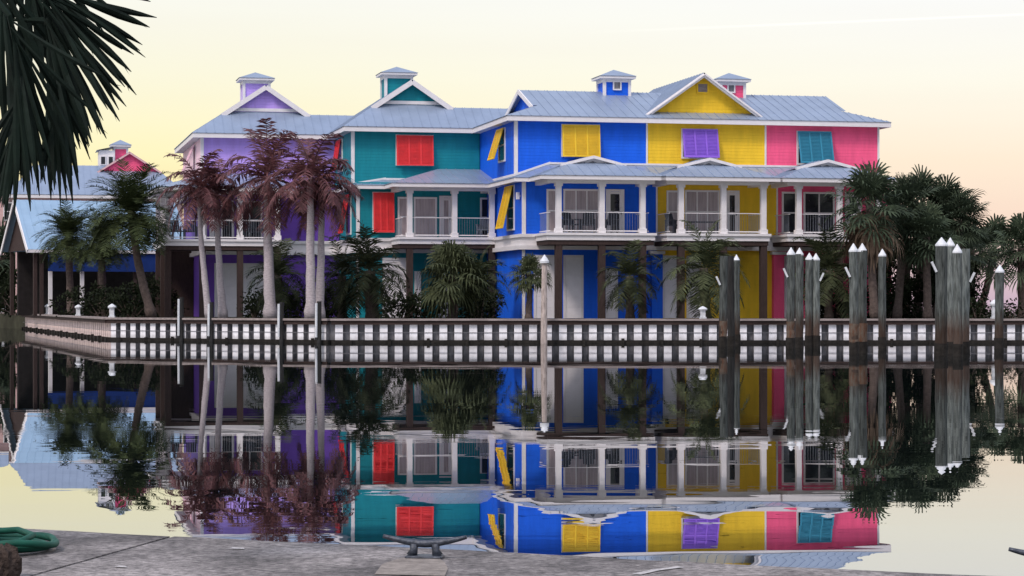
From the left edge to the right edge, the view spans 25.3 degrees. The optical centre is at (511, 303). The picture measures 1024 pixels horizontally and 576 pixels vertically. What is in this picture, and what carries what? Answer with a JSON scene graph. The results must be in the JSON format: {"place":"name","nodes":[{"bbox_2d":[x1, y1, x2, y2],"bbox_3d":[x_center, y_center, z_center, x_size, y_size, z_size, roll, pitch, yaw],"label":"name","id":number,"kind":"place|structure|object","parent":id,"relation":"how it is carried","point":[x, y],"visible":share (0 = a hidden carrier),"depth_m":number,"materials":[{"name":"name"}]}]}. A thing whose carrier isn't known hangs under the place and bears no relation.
{"place":"outdoors","nodes":[
{"label":"outdoors","id":0,"kind":"place"},
{"bbox_2d":[9,140,182,311],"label":"house","id":1,"kind":"structure","parent":0,"point":[111,155],"depth_m":163.63,"materials":[{"name":"pink paint"}]},
{"bbox_2d":[0,304,1023,575],"bbox_3d":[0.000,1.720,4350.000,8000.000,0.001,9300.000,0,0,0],"label":"water","id":2,"kind":"structure","parent":0,"point":[886,458],"depth_m":27.33,"materials":[{"name":"liquid"}]},
{"bbox_2d":[0,527,169,575],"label":"dock","id":3,"kind":"object","parent":2,"relation":"in","point":[73,547],"visible":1,"depth_m":9.98,"materials":[{"name":"concrete"}]},
{"bbox_2d":[0,543,21,575],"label":"tree stump","id":4,"kind":"object","parent":3,"relation":"on","point":[10,561],"visible":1,"depth_m":8.87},
{"bbox_2d":[0,527,58,552],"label":"garden hose","id":5,"kind":"object","parent":3,"relation":"on","point":[23,540],"visible":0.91,"depth_m":9.82,"materials":[{"name":"rubber"}]},
{"bbox_2d":[0,0,156,218],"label":"palm","id":6,"kind":"object","parent":3,"relation":"on","point":[61,28],"visible":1,"depth_m":8.87,"materials":[{"name":"green plant"}]},
{"bbox_2d":[177,297,183,340],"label":"fender pole","id":7,"kind":"object","parent":2,"relation":"in","point":[180,324],"visible":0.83,"depth_m":105.61,"materials":[{"name":"white plastic"}]},
{"bbox_2d":[207,302,213,341],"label":"fender pole","id":8,"kind":"object","parent":2,"relation":"in","point":[210,325],"visible":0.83,"depth_m":104.46,"materials":[{"name":"white plastic"}]},
{"bbox_2d":[277,302,283,342],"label":"fender pole","id":9,"kind":"object","parent":2,"relation":"in","point":[280,322],"visible":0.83,"depth_m":101.79,"materials":[{"name":"white plastic"}]},
{"bbox_2d":[315,301,321,342],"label":"fender pole","id":10,"kind":"object","parent":2,"relation":"in","point":[318,310],"visible":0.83,"depth_m":100.36,"materials":[{"name":"white plastic"}]},
{"bbox_2d":[35,536,980,575],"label":"dock","id":11,"kind":"object","parent":2,"relation":"in","point":[185,556],"visible":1,"depth_m":9.37,"materials":[{"name":"concrete"}]},
{"bbox_2d":[375,558,447,575],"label":"concrete patch","id":12,"kind":"object","parent":11,"relation":"on","point":[414,566],"visible":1,"depth_m":9.22,"materials":[{"name":"concrete"}]},
{"bbox_2d":[383,534,466,558],"bbox_3d":[-0.367,1.020,9.590,0.360,0.100,0.090,0,0,8],"label":"mooring cleat","id":13,"kind":"object","parent":12,"relation":"on","point":[414,544],"visible":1,"depth_m":9.57,"materials":[{"name":"metal"}]},
{"bbox_2d":[540,254,548,343],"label":"piling","id":14,"kind":"object","parent":2,"relation":"in","point":[544,260],"visible":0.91,"depth_m":99.29,"materials":[{"name":"white wood"}]},
{"bbox_2d":[716,256,727,346],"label":"piling","id":15,"kind":"object","parent":2,"relation":"in","point":[722,283],"visible":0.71,"depth_m":90.62,"materials":[{"name":"grey wood"}]},
{"bbox_2d":[727,256,734,345],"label":"piling","id":16,"kind":"object","parent":2,"relation":"in","point":[731,304],"visible":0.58,"depth_m":92.34,"materials":[{"name":"wood"}]},
{"bbox_2d":[735,255,740,343],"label":"piling","id":17,"kind":"object","parent":2,"relation":"in","point":[737,303],"visible":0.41,"depth_m":97.91,"materials":[{"name":"grey wood"}]},
{"bbox_2d":[783,247,794,348],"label":"piling","id":18,"kind":"object","parent":2,"relation":"in","point":[790,317],"visible":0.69,"depth_m":87.40,"materials":[{"name":"grey wood"}]},
{"bbox_2d":[795,248,803,347],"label":"piling","id":19,"kind":"object","parent":2,"relation":"in","point":[799,327],"visible":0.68,"depth_m":89.00,"materials":[{"name":"grey wood"}]},
{"bbox_2d":[805,253,812,345],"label":"piling","id":20,"kind":"object","parent":2,"relation":"in","point":[809,302],"visible":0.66,"depth_m":94.14,"materials":[{"name":"grey wood"}]},
{"bbox_2d":[813,254,823,345],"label":"piling","id":21,"kind":"object","parent":2,"relation":"in","point":[817,278],"visible":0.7,"depth_m":94.15,"materials":[{"name":"grey wood"}]},
{"bbox_2d":[845,243,858,354],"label":"piling","id":22,"kind":"object","parent":2,"relation":"in","point":[852,273],"visible":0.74,"depth_m":77.67,"materials":[{"name":"grey wood"}]},
{"bbox_2d":[858,243,866,353],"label":"piling","id":23,"kind":"object","parent":2,"relation":"in","point":[862,312],"visible":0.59,"depth_m":78.95,"materials":[{"name":"grey wood"}]},
{"bbox_2d":[877,249,885,347],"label":"piling","id":24,"kind":"object","parent":2,"relation":"in","point":[881,340],"visible":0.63,"depth_m":89.00,"materials":[{"name":"grey wood"}]},
{"bbox_2d":[931,237,947,355],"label":"piling","id":25,"kind":"object","parent":2,"relation":"in","point":[941,313],"visible":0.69,"depth_m":75.26,"materials":[{"name":"grey wood"}]},
{"bbox_2d":[947,238,954,354],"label":"piling","id":26,"kind":"object","parent":2,"relation":"in","point":[950,290],"visible":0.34,"depth_m":77.67,"materials":[{"name":"grey wood"}]},
{"bbox_2d":[953,244,963,356],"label":"piling","id":27,"kind":"object","parent":2,"relation":"in","point":[958,347],"visible":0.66,"depth_m":74.15,"materials":[{"name":"grey wood"}]},
{"bbox_2d":[962,249,974,353],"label":"piling","id":28,"kind":"object","parent":2,"relation":"in","point":[967,279],"visible":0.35,"depth_m":78.91,"materials":[{"name":"grey wood"}]},
{"bbox_2d":[994,265,1003,348],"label":"piling","id":29,"kind":"object","parent":2,"relation":"in","point":[998,312],"visible":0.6,"depth_m":87.41,"materials":[{"name":"grey wood"}]},
{"bbox_2d":[0,314,1023,328],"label":"ground","id":30,"kind":"structure","parent":0,"point":[12,321],"depth_m":158.94,"materials":[{"name":"concrete"}]},
{"bbox_2d":[0,268,22,316],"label":"shrub","id":31,"kind":"object","parent":30,"relation":"on","point":[6,284],"visible":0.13,"depth_m":155.98,"materials":[{"name":"green plant"}]},
{"bbox_2d":[32,198,94,314],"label":"date palm","id":32,"kind":"object","parent":30,"relation":"on","point":[64,222],"visible":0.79,"depth_m":137.41,"materials":[{"name":"green plant"}]},
{"bbox_2d":[21,314,110,339],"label":"seawall","id":33,"kind":"object","parent":30,"relation":"on","point":[95,327],"visible":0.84,"depth_m":125.91,"materials":[{"name":"concrete"}]},
{"bbox_2d":[48,280,118,316],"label":"shrub","id":34,"kind":"object","parent":30,"relation":"on","point":[74,295],"visible":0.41,"depth_m":131.91,"materials":[{"name":"green plant"}]},
{"bbox_2d":[0,200,182,315],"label":"pavilion","id":35,"kind":"structure","parent":30,"relation":"on","point":[39,285],"depth_m":146.47,"materials":[{"name":"grey metal"}]},
{"bbox_2d":[68,207,131,314],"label":"date palm","id":36,"kind":"object","parent":30,"relation":"on","point":[89,252],"visible":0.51,"depth_m":132.46,"materials":[{"name":"green plant"}]},
{"bbox_2d":[73,284,128,316],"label":"shrub","id":37,"kind":"object","parent":30,"relation":"on","point":[103,293],"visible":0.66,"depth_m":125.94,"materials":[{"name":"green plant"}]},
{"bbox_2d":[74,159,182,317],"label":"date palm","id":38,"kind":"object","parent":30,"relation":"on","point":[130,204],"visible":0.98,"depth_m":118.33,"materials":[{"name":"green plant"}]},
{"bbox_2d":[102,278,158,316],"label":"shrub","id":39,"kind":"object","parent":30,"relation":"on","point":[125,309],"visible":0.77,"depth_m":122.71,"materials":[{"name":"green plant"}]},
{"bbox_2d":[140,276,188,316],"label":"shrub","id":40,"kind":"object","parent":30,"relation":"on","point":[157,287],"visible":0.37,"depth_m":126.58,"materials":[{"name":"green plant"}]},
{"bbox_2d":[156,149,237,317],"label":"royal palm","id":41,"kind":"object","parent":30,"relation":"on","point":[194,180],"visible":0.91,"depth_m":107.23,"materials":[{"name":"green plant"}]},
{"bbox_2d":[180,153,246,317],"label":"royal palm","id":42,"kind":"object","parent":30,"relation":"on","point":[222,311],"visible":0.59,"depth_m":108.35,"materials":[{"name":"brown plant"}]},
{"bbox_2d":[240,286,262,317],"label":"shrub","id":43,"kind":"object","parent":30,"relation":"on","point":[250,301],"visible":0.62,"depth_m":113.48,"materials":[{"name":"green plant"}]},
{"bbox_2d":[145,72,368,317],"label":"townhouse","id":44,"kind":"structure","parent":30,"relation":"on","point":[177,264],"depth_m":125.59,"materials":[{"name":"purple"}]},
{"bbox_2d":[221,201,233,238],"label":"window","id":45,"kind":"structure","parent":44,"relation":"in","point":[227,231],"depth_m":124.00,"materials":[{"name":"white paint"}]},
{"bbox_2d":[214,263,263,316],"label":"garage door","id":46,"kind":"structure","parent":44,"relation":"in","point":[229,269],"depth_m":124.03,"materials":[{"name":"white paint"}]},
{"bbox_2d":[243,201,262,238],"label":"window","id":47,"kind":"structure","parent":44,"relation":"in","point":[256,210],"depth_m":124.30,"materials":[{"name":"glass"}]},
{"bbox_2d":[214,118,317,317],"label":"royal palm","id":48,"kind":"object","parent":30,"relation":"on","point":[271,163],"visible":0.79,"depth_m":106.25,"materials":[{"name":"purple plant"}]},
{"bbox_2d":[244,238,315,317],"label":"bush palm","id":49,"kind":"object","parent":30,"relation":"on","point":[281,268],"visible":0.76,"depth_m":111.69,"materials":[{"name":"green plant"}]},
{"bbox_2d":[284,281,305,317],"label":"shrub","id":50,"kind":"object","parent":30,"relation":"on","point":[301,309],"visible":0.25,"depth_m":114.41,"materials":[{"name":"green plant"}]},
{"bbox_2d":[262,129,359,317],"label":"royal palm","id":51,"kind":"object","parent":30,"relation":"on","point":[310,169],"visible":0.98,"depth_m":104.26,"materials":[{"name":"purple plant"}]},
{"bbox_2d":[285,150,364,318],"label":"royal palm","id":52,"kind":"object","parent":30,"relation":"on","point":[320,279],"visible":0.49,"depth_m":105.82,"materials":[{"name":"brown plant"}]},
{"bbox_2d":[303,236,365,318],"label":"bush palm","id":53,"kind":"object","parent":30,"relation":"on","point":[340,310],"visible":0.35,"depth_m":110.61,"materials":[{"name":"green plant"}]},
{"bbox_2d":[325,218,409,318],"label":"bush palm","id":54,"kind":"object","parent":30,"relation":"on","point":[370,279],"visible":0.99,"depth_m":107.52,"materials":[{"name":"green plant"}]},
{"bbox_2d":[380,286,426,318],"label":"shrub","id":55,"kind":"object","parent":30,"relation":"on","point":[403,307],"visible":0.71,"depth_m":111.90,"materials":[{"name":"green plant"}]},
{"bbox_2d":[326,67,507,317],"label":"townhouse","id":56,"kind":"structure","parent":30,"relation":"on","point":[411,154],"depth_m":120.86,"materials":[{"name":"teal"}]},
{"bbox_2d":[382,258,405,316],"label":"garage door","id":57,"kind":"structure","parent":56,"relation":"in","point":[402,261],"depth_m":119.54,"materials":[{"name":"white paint"}]},
{"bbox_2d":[398,197,406,236],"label":"window","id":58,"kind":"structure","parent":56,"relation":"in","point":[402,201],"depth_m":119.63,"materials":[{"name":"white paint"}]},
{"bbox_2d":[414,197,436,236],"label":"window","id":59,"kind":"structure","parent":56,"relation":"in","point":[423,206],"depth_m":119.89,"materials":[{"name":"white paint"}]},
{"bbox_2d":[439,196,450,236],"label":"door","id":60,"kind":"structure","parent":56,"relation":"in","point":[444,201],"depth_m":120.13,"materials":[{"name":"white paint"}]},
{"bbox_2d":[480,198,486,236],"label":"window","id":61,"kind":"structure","parent":56,"relation":"in","point":[483,201],"depth_m":120.57,"materials":[{"name":"glass"}]},
{"bbox_2d":[404,287,447,318],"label":"shrub","id":62,"kind":"object","parent":30,"relation":"on","point":[422,315],"visible":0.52,"depth_m":112.81,"materials":[{"name":"green plant"}]},
{"bbox_2d":[417,239,495,318],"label":"bush palm","id":63,"kind":"object","parent":30,"relation":"on","point":[450,259],"visible":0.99,"depth_m":107.48,"materials":[{"name":"green plant"}]},
{"bbox_2d":[457,285,505,318],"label":"shrub","id":64,"kind":"object","parent":30,"relation":"on","point":[489,316],"visible":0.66,"depth_m":110.46,"materials":[{"name":"green plant"}]},
{"bbox_2d":[454,246,511,316],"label":"bush palm","id":65,"kind":"object","parent":30,"relation":"on","point":[486,265],"visible":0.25,"depth_m":111.69,"materials":[{"name":"green plant"}]},
{"bbox_2d":[505,252,553,318],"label":"bush palm","id":66,"kind":"object","parent":30,"relation":"on","point":[530,268],"visible":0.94,"depth_m":104.79,"materials":[{"name":"green plant"}]},
{"bbox_2d":[105,317,1023,342],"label":"seawall","id":67,"kind":"object","parent":30,"relation":"on","point":[299,330],"visible":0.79,"depth_m":100.23,"materials":[{"name":"pale concrete"},{"name":"weathered timber"}]},
{"bbox_2d":[471,70,665,318],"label":"townhouse","id":68,"kind":"structure","parent":30,"relation":"on","point":[548,158],"depth_m":113.45,"materials":[{"name":"blue"}]},
{"bbox_2d":[498,127,505,162],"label":"window","id":69,"kind":"structure","parent":68,"relation":"in","point":[502,144],"depth_m":116.83,"materials":[{"name":"white paint"}]},
{"bbox_2d":[506,185,514,230],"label":"window","id":70,"kind":"structure","parent":68,"relation":"in","point":[510,215],"depth_m":114.74,"materials":[{"name":"white paint"}]},
{"bbox_2d":[534,255,553,317],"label":"garage door","id":71,"kind":"structure","parent":68,"relation":"in","point":[550,293],"depth_m":112.49,"materials":[{"name":"white paint"}]},
{"bbox_2d":[546,189,554,231],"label":"door","id":72,"kind":"structure","parent":68,"relation":"in","point":[550,193],"depth_m":112.52,"materials":[{"name":"white paint"}]},
{"bbox_2d":[562,212,581,232],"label":"porch chair","id":73,"kind":"object","parent":68,"relation":"on","point":[565,219],"visible":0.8,"depth_m":111.69,"materials":[{"name":"paint"}]},
{"bbox_2d":[563,255,583,317],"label":"garage door","id":74,"kind":"structure","parent":68,"relation":"in","point":[573,265],"depth_m":112.76,"materials":[{"name":"white paint"}]},
{"bbox_2d":[563,189,597,231],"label":"window","id":75,"kind":"structure","parent":68,"relation":"in","point":[575,201],"depth_m":112.85,"materials":[{"name":"glass"}]},
{"bbox_2d":[606,269,617,317],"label":"garage door","id":76,"kind":"structure","parent":68,"relation":"in","point":[614,313],"depth_m":113.18,"materials":[{"name":"white paint"}]},
{"bbox_2d":[606,189,623,232],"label":"door","id":77,"kind":"structure","parent":68,"relation":"in","point":[614,197],"depth_m":113.23,"materials":[{"name":"white paint"}]},
{"bbox_2d":[594,239,663,318],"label":"bush palm","id":78,"kind":"object","parent":30,"relation":"on","point":[628,287],"visible":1,"depth_m":106.70,"materials":[{"name":"green plant"}]},
{"bbox_2d":[621,73,780,318],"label":"townhouse","id":79,"kind":"structure","parent":30,"relation":"on","point":[705,144],"depth_m":114.75,"materials":[{"name":"yellow"}]},
{"bbox_2d":[663,255,676,317],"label":"garage door","id":80,"kind":"structure","parent":79,"relation":"in","point":[668,285],"depth_m":113.82,"materials":[{"name":"white paint"}]},
{"bbox_2d":[666,190,676,232],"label":"window","id":81,"kind":"structure","parent":79,"relation":"in","point":[671,195],"depth_m":113.87,"materials":[{"name":"glass"}]},
{"bbox_2d":[686,256,700,317],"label":"garage door","id":82,"kind":"structure","parent":79,"relation":"in","point":[688,315],"depth_m":114.07,"materials":[{"name":"white paint"}]},
{"bbox_2d":[685,190,719,232],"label":"window","id":83,"kind":"structure","parent":79,"relation":"in","point":[696,201],"depth_m":114.21,"materials":[{"name":"white paint"}]},
{"bbox_2d":[727,190,739,233],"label":"door","id":84,"kind":"structure","parent":79,"relation":"in","point":[733,197],"depth_m":114.57,"materials":[{"name":"white paint"}]},
{"bbox_2d":[655,219,749,318],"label":"bush palm","id":85,"kind":"object","parent":30,"relation":"on","point":[704,287],"visible":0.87,"depth_m":105.58,"materials":[{"name":"green plant"}]},
{"bbox_2d":[714,73,895,318],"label":"townhouse","id":86,"kind":"structure","parent":30,"relation":"on","point":[817,148],"depth_m":116.87,"materials":[{"name":"pink"}]},
{"bbox_2d":[782,192,794,233],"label":"door","id":87,"kind":"structure","parent":86,"relation":"in","point":[788,198],"depth_m":115.19,"materials":[{"name":"white paint"}]},
{"bbox_2d":[803,192,834,233],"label":"window","id":88,"kind":"structure","parent":86,"relation":"in","point":[813,202],"depth_m":115.49,"materials":[{"name":"glass"}]},
{"bbox_2d":[785,223,868,318],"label":"bush palm","id":89,"kind":"object","parent":30,"relation":"on","point":[831,280],"visible":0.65,"depth_m":108.47,"materials":[{"name":"green plant"}]},
{"bbox_2d":[820,267,869,318],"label":"shrub","id":90,"kind":"object","parent":30,"relation":"on","point":[822,310],"visible":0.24,"depth_m":109.83,"materials":[{"name":"green plant"}]},
{"bbox_2d":[823,159,921,318],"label":"fan palm","id":91,"kind":"object","parent":30,"relation":"on","point":[868,233],"visible":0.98,"depth_m":106.07,"materials":[{"name":"green plant"}]},
{"bbox_2d":[858,246,896,318],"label":"shrub","id":92,"kind":"object","parent":30,"relation":"on","point":[889,282],"visible":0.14,"depth_m":112.20,"materials":[{"name":"green plant"}]},
{"bbox_2d":[867,284,908,318],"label":"shrub","id":93,"kind":"object","parent":30,"relation":"on","point":[890,305],"visible":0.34,"depth_m":109.81,"materials":[{"name":"green plant"}]},
{"bbox_2d":[873,172,942,318],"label":"fan palm","id":94,"kind":"object","parent":30,"relation":"on","point":[911,184],"visible":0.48,"depth_m":108.78,"materials":[{"name":"green plant"}]},
{"bbox_2d":[886,270,934,318],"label":"shrub","id":95,"kind":"object","parent":30,"relation":"on","point":[912,313],"visible":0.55,"depth_m":110.75,"materials":[{"name":"green plant"}]},
{"bbox_2d":[886,211,934,317],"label":"fan palm","id":96,"kind":"object","parent":30,"relation":"on","point":[906,268],"visible":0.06,"depth_m":112.83,"materials":[{"name":"green plant"}]},
{"bbox_2d":[893,164,956,318],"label":"fan palm","id":97,"kind":"object","parent":30,"relation":"on","point":[926,179],"visible":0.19,"depth_m":111.81,"materials":[{"name":"green plant"}]},
{"bbox_2d":[891,201,968,318],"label":"fan palm","id":98,"kind":"object","parent":30,"relation":"on","point":[929,219],"visible":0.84,"depth_m":107.76,"materials":[{"name":"green plant"}]},
{"bbox_2d":[911,172,988,318],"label":"fan palm","id":99,"kind":"object","parent":30,"relation":"on","point":[947,191],"visible":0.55,"depth_m":110.57,"materials":[{"name":"green plant"}]},
{"bbox_2d":[931,271,988,318],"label":"shrub","id":100,"kind":"object","parent":30,"relation":"on","point":[973,291],"visible":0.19,"depth_m":111.90,"materials":[{"name":"green plant"}]},
{"bbox_2d":[933,189,991,253],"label":"fan palm","id":101,"kind":"object","parent":30,"relation":"on","point":[965,206],"visible":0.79,"depth_m":109.55,"materials":[{"name":"green plant"}]},
{"bbox_2d":[969,291,993,318],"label":"shrub","id":102,"kind":"object","parent":30,"relation":"on","point":[984,311],"visible":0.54,"depth_m":105.98,"materials":[{"name":"green plant"}]},
{"bbox_2d":[967,221,1007,296],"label":"fan palm","id":103,"kind":"object","parent":30,"relation":"on","point":[983,256],"visible":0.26,"depth_m":117.51,"materials":[{"name":"green plant"}]},
{"bbox_2d":[973,213,1019,314],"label":"fan palm","id":104,"kind":"object","parent":30,"relation":"on","point":[993,225],"visible":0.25,"depth_m":121.61,"materials":[{"name":"green plant"}]},
{"bbox_2d":[985,212,1023,317],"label":"fan palm","id":105,"kind":"object","parent":30,"relation":"on","point":[1014,229],"visible":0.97,"depth_m":115.78,"materials":[{"name":"green plant"}]},
{"bbox_2d":[1003,297,1023,318],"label":"shrub","id":106,"kind":"object","parent":30,"relation":"on","point":[1007,312],"visible":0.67,"depth_m":105.86,"materials":[{"name":"green plant"}]},
{"bbox_2d":[0,0,1023,303],"label":"sky","id":107,"kind":"structure","parent":0,"point":[947,76],"materials":[{"name":"beige"}]},
{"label":"ground","id":108,"kind":"structure","parent":0,"visible":0},
{"bbox_2d":[0,217,15,308],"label":"fan palm","id":109,"kind":"object","parent":108,"relation":"on","point":[3,261],"visible":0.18,"depth_m":181.40,"materials":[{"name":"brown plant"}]},
{"bbox_2d":[0,259,15,310],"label":"shrub","id":110,"kind":"object","parent":108,"relation":"on","point":[6,297],"visible":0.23,"depth_m":180.33,"materials":[{"name":"green plant"}]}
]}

